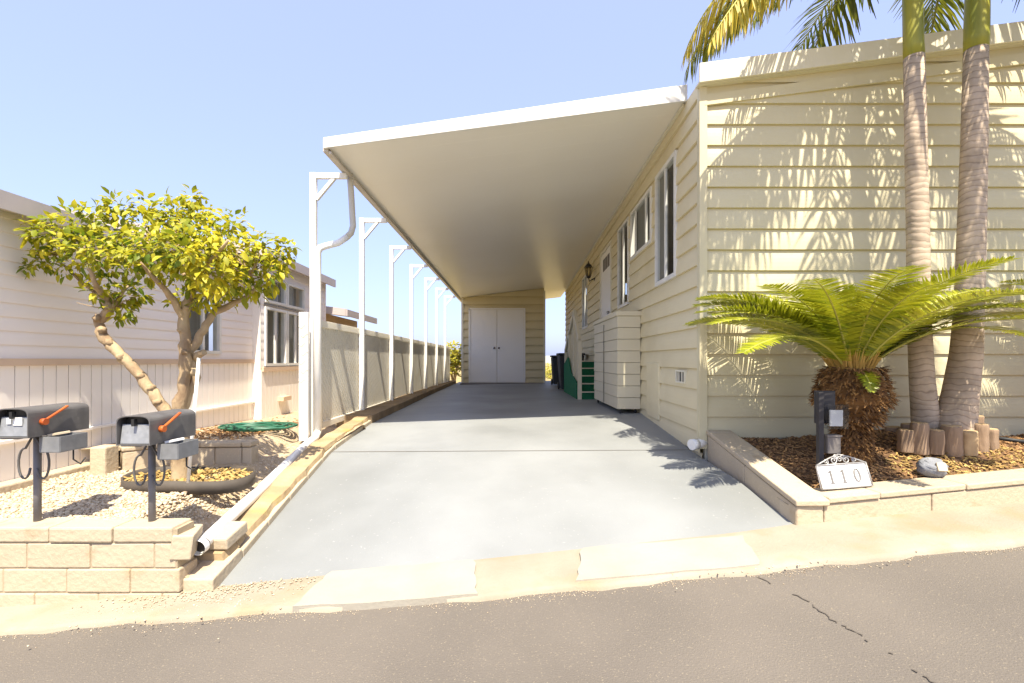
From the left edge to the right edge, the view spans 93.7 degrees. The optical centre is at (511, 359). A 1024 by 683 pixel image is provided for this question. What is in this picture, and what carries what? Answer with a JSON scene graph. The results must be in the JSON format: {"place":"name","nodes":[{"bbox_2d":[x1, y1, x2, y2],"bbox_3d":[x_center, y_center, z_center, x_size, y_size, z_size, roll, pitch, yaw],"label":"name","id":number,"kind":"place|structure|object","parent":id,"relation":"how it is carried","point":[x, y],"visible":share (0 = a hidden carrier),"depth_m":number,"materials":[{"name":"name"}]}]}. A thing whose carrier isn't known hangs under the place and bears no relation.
{"place":"outdoors","nodes":[
{"label":"outdoors","id":0,"kind":"place"},
{"bbox_2d":[0,469,254,557],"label":"gravel","id":1,"kind":"structure","parent":0,"point":[61,497],"depth_m":3.02,"materials":[{"name":"beige gravel"}]},
{"bbox_2d":[120,466,255,494],"bbox_3d":[-2.280,0.846,3.400,0.888,0.112,0.528,0,0,0],"label":"tree edging","id":2,"kind":"object","parent":1,"relation":"on","point":[214,487],"visible":0.69,"depth_m":3.21,"materials":[{"name":"plastic"}]},
{"bbox_2d":[186,358,200,482],"bbox_3d":[-2.103,0.398,3.170,0.084,0.825,0.022,0,0,-19],"label":"garden stake","id":3,"kind":"object","parent":2,"relation":"on","point":[194,409],"visible":0.69,"depth_m":3.17,"materials":[{"name":"white plastic"}]},
{"bbox_2d":[0,425,365,577],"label":"gravel bed","id":4,"kind":"object","parent":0,"point":[266,465],"visible":0.17,"depth_m":3.63,"materials":[{"name":"beige gravel"}]},
{"bbox_2d":[0,454,119,493],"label":"footing kerb","id":5,"kind":"structure","parent":4,"relation":"on","point":[11,485],"depth_m":3.40,"materials":[{"name":"beige concrete"}]},
{"bbox_2d":[13,184,301,480],"bbox_3d":[-2.504,-0.193,3.388,1.947,2.156,1.147,0,0,0],"label":"lemon tree","id":6,"kind":"object","parent":4,"relation":"on","point":[193,263],"visible":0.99,"depth_m":3.32,"materials":[{"name":"green plant"}]},
{"bbox_2d":[90,439,258,475],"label":"raised bed wall","id":7,"kind":"structure","parent":4,"relation":"on","point":[104,459],"depth_m":3.95,"materials":[{"name":"beige concrete"}]},
{"bbox_2d":[123,467,252,480],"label":"leaf litter","id":8,"kind":"object","parent":4,"relation":"on","point":[203,474],"visible":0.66,"depth_m":3.42,"materials":[{"name":"plant"}]},
{"bbox_2d":[0,189,376,481],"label":"neighbour house","id":9,"kind":"structure","parent":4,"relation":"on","point":[53,350],"depth_m":4.16,"materials":[{"name":"painted siding"},{"name":"glass"}]},
{"bbox_2d":[184,289,221,353],"bbox_3d":[-3.475,-0.410,5.320,0.150,0.680,0.600,0,0,0],"label":"window","id":10,"kind":"structure","parent":9,"relation":"in","point":[195,320],"depth_m":5.56,"materials":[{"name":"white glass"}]},
{"bbox_2d":[264,279,286,306],"bbox_3d":[-3.365,-0.960,6.725,0.150,0.360,0.610,0,0,0],"label":"window","id":11,"kind":"structure","parent":9,"relation":"in","point":[283,303],"depth_m":6.94,"materials":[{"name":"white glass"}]},
{"bbox_2d":[264,306,286,365],"bbox_3d":[-3.365,-0.320,6.725,0.150,0.800,0.610,0,0,0],"label":"window","id":12,"kind":"structure","parent":9,"relation":"in","point":[270,314],"depth_m":6.78,"materials":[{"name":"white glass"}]},
{"bbox_2d":[278,311,298,364],"bbox_3d":[-3.365,-0.320,7.345,0.150,0.800,0.590,0,0,0],"label":"window","id":13,"kind":"structure","parent":9,"relation":"in","point":[291,316],"depth_m":7.33,"materials":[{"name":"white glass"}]},
{"bbox_2d":[278,282,304,310],"bbox_3d":[-3.365,-0.960,7.345,0.150,0.360,0.590,0,0,0],"label":"window","id":14,"kind":"structure","parent":9,"relation":"in","point":[291,288],"depth_m":7.47,"materials":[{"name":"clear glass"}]},
{"bbox_2d":[220,381,792,585],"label":"driveway","id":15,"kind":"structure","parent":0,"point":[463,476],"depth_m":3.56,"materials":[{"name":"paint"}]},
{"bbox_2d":[342,450,583,451],"bbox_3d":[-0.030,0.841,4.450,3.322,0.038,0.012,0,0,2],"label":"driveway joint","id":16,"kind":"object","parent":15,"relation":"on","point":[521,450],"visible":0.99,"depth_m":4.46,"materials":[{"name":"grey concrete"}]},
{"bbox_2d":[550,355,558,384],"bbox_3d":[1.440,0.300,14.009,0.620,0.868,0.669,0,0,0],"label":"trash bin","id":17,"kind":"object","parent":15,"relation":"on","point":[554,368],"visible":0.48,"depth_m":13.74,"materials":[{"name":"plastic"}]},
{"bbox_2d":[556,353,584,388],"bbox_3d":[1.410,0.277,11.610,0.632,0.884,0.681,0,0,0],"label":"trash bin","id":18,"kind":"object","parent":15,"relation":"on","point":[560,361],"visible":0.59,"depth_m":11.34,"materials":[{"name":"plastic"}]},
{"bbox_2d":[564,310,594,399],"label":"porch steps","id":19,"kind":"structure","parent":15,"relation":"on","point":[578,378],"depth_m":9.38,"materials":[{"name":"green carpet"}]},
{"bbox_2d":[593,311,641,412],"bbox_3d":[1.536,0.035,7.200,0.338,1.354,1.810,0,0,0],"label":"storage cabinet","id":20,"kind":"object","parent":15,"relation":"on","point":[616,355],"visible":1,"depth_m":6.32,"materials":[{"name":"paint"}]},
{"bbox_2d":[0,546,1023,682],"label":"road","id":21,"kind":"structure","parent":0,"point":[955,617],"depth_m":2.01,"materials":[{"name":"grey asphalt"}]},
{"bbox_2d":[0,502,1023,635],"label":"gutter","id":22,"kind":"object","parent":21,"relation":"on","point":[897,537],"visible":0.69,"depth_m":2.53,"materials":[{"name":"concrete"}]},
{"bbox_2d":[293,559,477,612],"bbox_3d":[-0.612,1.182,2.510,0.892,0.111,0.408,0,0,0],"label":"pavement patch","id":23,"kind":"object","parent":22,"relation":"on","point":[397,586],"visible":0.85,"depth_m":2.45,"materials":[{"name":"concrete"}]},
{"bbox_2d":[576,535,759,581],"bbox_3d":[0.841,1.093,2.625,1.061,0.124,0.380,0,0,-3],"label":"pavement patch","id":24,"kind":"object","parent":22,"relation":"on","point":[647,559],"visible":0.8,"depth_m":2.59,"materials":[{"name":"concrete"}]},
{"bbox_2d":[1,546,1023,647],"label":"grit","id":25,"kind":"object","parent":21,"relation":"on","point":[240,588],"visible":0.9,"depth_m":2.42,"materials":[{"name":"gravel"}]},
{"bbox_2d":[759,577,935,682],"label":"road crack","id":26,"kind":"object","parent":21,"relation":"on","point":[849,629],"visible":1,"depth_m":1.97,"materials":[{"name":"black asphalt"}]},
{"bbox_2d":[0,0,1023,355],"label":"sky","id":27,"kind":"structure","parent":0,"point":[237,101],"materials":[{"name":"blue"}]},
{"bbox_2d":[388,363,702,457],"bbox_3d":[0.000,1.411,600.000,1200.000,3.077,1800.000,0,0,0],"label":"ground","id":28,"kind":"structure","parent":0,"point":[458,378],"depth_m":76.54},
{"bbox_2d":[0,518,196,606],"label":"retaining wall","id":29,"kind":"structure","parent":28,"relation":"on","point":[52,560],"depth_m":2.52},
{"bbox_2d":[0,402,88,521],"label":"mailbox","id":30,"kind":"object","parent":29,"relation":"on","point":[56,424],"visible":0.98,"depth_m":2.57,"materials":[{"name":"black metal"}]},
{"bbox_2d":[0,412,26,436],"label":"door","id":31,"kind":"structure","parent":30,"relation":"in","point":[11,426],"depth_m":2.44,"materials":[{"name":"white metal"}]},
{"bbox_2d":[116,409,198,521],"bbox_3d":[-1.878,0.616,2.594,0.352,0.668,0.353,0,0,0],"label":"mailbox","id":32,"kind":"object","parent":29,"relation":"on","point":[167,432],"visible":0.98,"depth_m":2.54,"materials":[{"name":"black metal"}]},
{"bbox_2d":[120,419,148,443],"bbox_3d":[-1.911,0.363,2.434,0.152,0.126,0.035,0,0,0],"label":"door","id":33,"kind":"structure","parent":32,"relation":"in","point":[133,433],"depth_m":2.44,"materials":[{"name":"white metal"}]},
{"bbox_2d":[169,524,202,559],"bbox_3d":[-1.775,0.990,2.620,0.113,0.139,0.200,0,0,-20],"label":"loose block","id":34,"kind":"object","parent":29,"relation":"on","point":[184,545],"depth_m":2.53,"materials":[{"name":"beige concrete"}]},
{"bbox_2d":[83,411,335,457],"bbox_3d":[-2.770,0.851,6.390,1.300,0.301,5.220,0,0,0],"label":"raised bed","id":35,"kind":"object","parent":28,"relation":"on","point":[273,440],"visible":0.11,"depth_m":4.83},
{"bbox_2d":[188,417,298,439],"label":"bark mulch","id":36,"kind":"object","parent":35,"relation":"on","point":[219,432],"visible":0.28,"depth_m":4.64,"materials":[{"name":"brown wood"}]},
{"bbox_2d":[217,421,297,431],"bbox_3d":[-2.616,0.683,4.956,0.781,0.053,0.571,0,0,0],"label":"garden hose","id":37,"kind":"object","parent":35,"relation":"on","point":[255,426],"visible":1,"depth_m":4.90,"materials":[{"name":"green rubber"}]},
{"bbox_2d":[183,416,370,592],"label":"curb wall","id":38,"kind":"structure","parent":28,"relation":"on","point":[213,569],"depth_m":3.32,"materials":[{"name":"beige concrete"}]},
{"bbox_2d":[208,521,247,549],"bbox_3d":[-1.684,1.035,2.840,0.125,0.099,0.225,0,0,0],"label":"loose block","id":39,"kind":"object","parent":38,"relation":"on","point":[229,534],"depth_m":2.80,"materials":[{"name":"beige concrete"}]},
{"bbox_2d":[194,430,320,555],"bbox_3d":[-1.878,0.894,3.808,0.102,0.348,2.414,0,0,-8],"label":"drain pipe","id":40,"kind":"object","parent":38,"relation":"on","point":[233,513],"visible":0.78,"depth_m":3.27,"materials":[{"name":"white plastic"}]},
{"bbox_2d":[336,380,455,426],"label":"curb wall","id":41,"kind":"structure","parent":28,"relation":"on","point":[374,413],"depth_m":7.53,"materials":[{"name":"beige concrete"}]},
{"bbox_2d":[298,312,450,440],"bbox_3d":[-2.130,0.170,10.603,0.104,1.320,11.406,0,0,0],"label":"fence","id":42,"kind":"object","parent":41,"relation":"on","point":[340,368],"visible":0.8,"depth_m":6.46,"materials":[{"name":"plastic"}]},
{"bbox_2d":[310,84,686,436],"bbox_3d":[-0.097,-0.857,11.875,4.075,3.514,14.650,0,0,0],"label":"carport","id":43,"kind":"object","parent":41,"relation":"on","point":[529,198],"visible":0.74,"depth_m":5.96,"materials":[{"name":"white paint"}]},
{"bbox_2d":[446,340,460,379],"bbox_3d":[-2.264,0.130,18.528,1.250,1.856,1.276,0,0,0],"label":"bush","id":44,"kind":"object","parent":28,"relation":"on","point":[455,357],"visible":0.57,"depth_m":18.33,"materials":[{"name":"yellow plant"}]},
{"bbox_2d":[460,288,544,384],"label":"storage shed","id":45,"kind":"structure","parent":28,"relation":"on","point":[502,338],"depth_m":15.96,"materials":[{"name":"beige wood"}]},
{"bbox_2d":[470,310,496,382],"bbox_3d":[-0.947,-0.460,15.963,0.885,2.420,0.083,0,0,0],"label":"door","id":46,"kind":"structure","parent":45,"relation":"in","point":[483,323],"depth_m":15.97,"materials":[{"name":"white wood"}]},
{"bbox_2d":[497,310,523,382],"bbox_3d":[-0.052,-0.460,15.963,0.885,2.420,0.083,0,0,0],"label":"door","id":47,"kind":"structure","parent":45,"relation":"in","point":[510,323],"depth_m":15.97,"materials":[{"name":"white wood"}]},
{"bbox_2d":[545,363,551,378],"bbox_3d":[2.678,1.098,33.003,3.256,1.840,3.249,0,0,0],"label":"bush","id":48,"kind":"object","parent":28,"relation":"on","point":[548,374],"visible":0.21,"depth_m":32.70,"materials":[{"name":"yellow plant"}]},
{"bbox_2d":[565,21,1023,460],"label":"mobile home","id":49,"kind":"object","parent":28,"relation":"on","point":[776,168],"visible":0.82,"depth_m":4.18,"materials":[{"name":"beige wood"}]},
{"bbox_2d":[582,274,587,329],"bbox_3d":[1.824,-1.435,11.925,0.056,1.310,0.950,0,0,1],"label":"window frame","id":50,"kind":"structure","parent":49,"relation":"in","point":[584,326],"depth_m":11.93,"materials":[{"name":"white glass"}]},
{"bbox_2d":[584,261,594,281],"bbox_3d":[1.685,-1.919,10.403,0.239,0.442,0.165,0,0,0],"label":"wall lantern","id":51,"kind":"object","parent":49,"relation":"attached to","point":[588,265],"depth_m":10.38,"materials":[{"name":"black metal"}]},
{"bbox_2d":[600,239,612,318],"bbox_3d":[1.757,-1.030,8.990,0.148,2.160,1.220,0,0,1],"label":"door","id":52,"kind":"structure","parent":49,"relation":"in","point":[605,256],"depth_m":8.94,"materials":[{"name":"silver metal"}]},
{"bbox_2d":[617,216,637,309],"bbox_3d":[1.780,-1.460,7.409,0.172,1.280,0.783,0,0,0],"label":"window frame","id":53,"kind":"structure","parent":49,"relation":"in","point":[621,303],"depth_m":7.47,"materials":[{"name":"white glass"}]},
{"bbox_2d":[630,186,652,260],"bbox_3d":[1.758,-1.760,6.329,0.179,0.680,1.103,0,0,0],"label":"window frame","id":54,"kind":"structure","parent":49,"relation":"in","point":[643,207],"depth_m":6.41,"materials":[{"name":"white plastic"}]},
{"bbox_2d":[655,150,677,286],"bbox_3d":[1.735,-1.490,5.229,0.171,1.280,0.743,0,0,0],"label":"window frame","id":55,"kind":"structure","parent":49,"relation":"in","point":[666,187],"depth_m":5.43,"materials":[{"name":"white plastic"}]},
{"bbox_2d":[687,438,707,449],"bbox_3d":[1.632,0.728,4.176,0.199,0.094,0.094,0,0,-27],"label":"pipe stub","id":56,"kind":"object","parent":49,"relation":"attached to","point":[694,444],"visible":0.88,"depth_m":4.13,"materials":[{"name":"white plastic"}]},
{"bbox_2d":[706,430,1023,524],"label":"planter wall","id":57,"kind":"structure","parent":28,"relation":"on","point":[763,477],"depth_m":3.08,"materials":[{"name":"beige concrete"}]},
{"bbox_2d":[816,454,872,489],"bbox_3d":[2.161,0.726,3.130,0.364,0.217,0.079,0,0,-6],"label":"house number sign","id":58,"kind":"object","parent":57,"relation":"on","point":[852,474],"visible":1,"depth_m":3.12,"materials":[{"name":"silver metal"}]},
{"bbox_2d":[741,429,1023,503],"bbox_3d":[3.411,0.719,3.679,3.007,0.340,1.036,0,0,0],"label":"bark mulch","id":59,"kind":"object","parent":57,"relation":"in","point":[802,439],"visible":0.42,"depth_m":3.69,"materials":[{"name":"brown wood"}]},
{"bbox_2d":[681,0,963,428],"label":"king palm","id":60,"kind":"object","parent":59,"relation":"on","point":[923,393],"visible":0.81,"depth_m":3.69,"materials":[{"name":"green plant"}]},
{"bbox_2d":[814,391,842,464],"bbox_3d":[2.139,0.473,3.219,0.180,0.530,0.092,0,0,0],"label":"flyer stand","id":61,"kind":"object","parent":59,"relation":"on","point":[825,411],"visible":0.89,"depth_m":3.20,"materials":[{"name":"plastic"}]},
{"bbox_2d":[682,255,1023,466],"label":"sago palm","id":62,"kind":"object","parent":59,"relation":"on","point":[850,337],"visible":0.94,"depth_m":3.37,"materials":[{"name":"green plant"}]},
{"bbox_2d":[720,0,1019,429],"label":"king palm","id":63,"kind":"object","parent":59,"relation":"on","point":[959,400],"visible":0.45,"depth_m":3.63,"materials":[{"name":"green plant"}]},
{"bbox_2d":[885,426,899,432],"bbox_3d":[3.139,0.611,3.949,0.118,0.134,0.112,0,0,0],"label":"log stump","id":64,"kind":"object","parent":59,"relation":"on","point":[891,428],"visible":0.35,"depth_m":3.92,"materials":[{"name":"brown wood"}]},
{"bbox_2d":[900,423,909,428],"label":"log stump","id":65,"kind":"object","parent":59,"relation":"on","point":[904,425],"visible":0.19,"depth_m":3.84,"materials":[{"name":"brown wood"}]},
{"bbox_2d":[896,429,914,452],"bbox_3d":[2.934,0.602,3.579,0.104,0.171,0.109,0,0,0],"label":"log stump","id":66,"kind":"object","parent":59,"relation":"on","point":[905,438],"visible":1,"depth_m":3.54,"materials":[{"name":"brown wood"}]},
{"bbox_2d":[909,422,929,454],"bbox_3d":[3.022,0.580,3.560,0.109,0.234,0.118,0,0,-34],"label":"log stump","id":67,"kind":"object","parent":59,"relation":"on","point":[921,436],"visible":0.85,"depth_m":3.51,"materials":[{"name":"brown wood"}]},
{"bbox_2d":[916,457,948,477],"bbox_3d":[2.869,0.738,3.279,0.170,0.146,0.171,0,0,44],"label":"garden rock","id":68,"kind":"object","parent":59,"relation":"on","point":[931,467],"visible":0.91,"depth_m":3.23,"materials":[{"name":"white stone"}]},
{"bbox_2d":[929,429,944,454],"bbox_3d":[3.118,0.603,3.539,0.111,0.183,0.114,0,0,0],"label":"log stump","id":69,"kind":"object","parent":59,"relation":"on","point":[936,441],"visible":0.73,"depth_m":3.49,"materials":[{"name":"brown wood"}]},
{"bbox_2d":[940,424,963,457],"bbox_3d":[3.243,0.595,3.540,0.126,0.228,0.122,0,0,-36],"label":"log stump","id":70,"kind":"object","parent":59,"relation":"on","point":[954,443],"visible":0.71,"depth_m":3.49,"materials":[{"name":"brown wood"}]},
{"bbox_2d":[884,445,1023,473],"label":"leaf litter","id":71,"kind":"object","parent":59,"relation":"on","point":[1011,461],"visible":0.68,"depth_m":3.44,"materials":[{"name":"brown plant"}]},
{"bbox_2d":[963,430,978,455],"bbox_3d":[3.361,0.610,3.540,0.116,0.183,0.125,0,0,0],"label":"log stump","id":72,"kind":"object","parent":59,"relation":"on","point":[971,442],"visible":0.7,"depth_m":3.49,"materials":[{"name":"brown wood"}]},
{"bbox_2d":[978,415,984,422],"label":"log stump","id":73,"kind":"object","parent":59,"relation":"on","point":[981,418],"visible":0.14,"depth_m":3.92,"materials":[{"name":"brown wood"}]},
{"bbox_2d":[974,423,989,453],"bbox_3d":[3.492,0.584,3.580,0.101,0.222,0.097,0,0,-36],"label":"log stump","id":74,"kind":"object","parent":59,"relation":"on","point":[983,429],"visible":0.59,"depth_m":3.54,"materials":[{"name":"brown wood"}]},
{"bbox_2d":[989,428,999,450],"bbox_3d":[3.624,0.605,3.640,0.097,0.171,0.103,0,0,-34],"label":"log stump","id":75,"kind":"object","parent":59,"relation":"on","point":[994,438],"visible":0.45,"depth_m":3.60,"materials":[{"name":"brown wood"}]},
{"bbox_2d":[999,278,1023,301],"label":"sago palm","id":76,"kind":"object","parent":59,"relation":"on","point":[1021,281],"visible":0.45,"depth_m":3.94,"materials":[{"name":"green plant"}]},
{"bbox_2d":[999,436,1023,443],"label":"water hose","id":77,"kind":"object","parent":59,"relation":"on","point":[1011,440],"visible":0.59,"depth_m":3.86,"materials":[{"name":"rubber"}]},
{"bbox_2d":[545,356,550,362],"bbox_3d":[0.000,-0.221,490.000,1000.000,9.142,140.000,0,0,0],"label":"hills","id":78,"kind":"structure","parent":0,"point":[547,359],"depth_m":447.36,"materials":[{"name":"white"}]}
]}

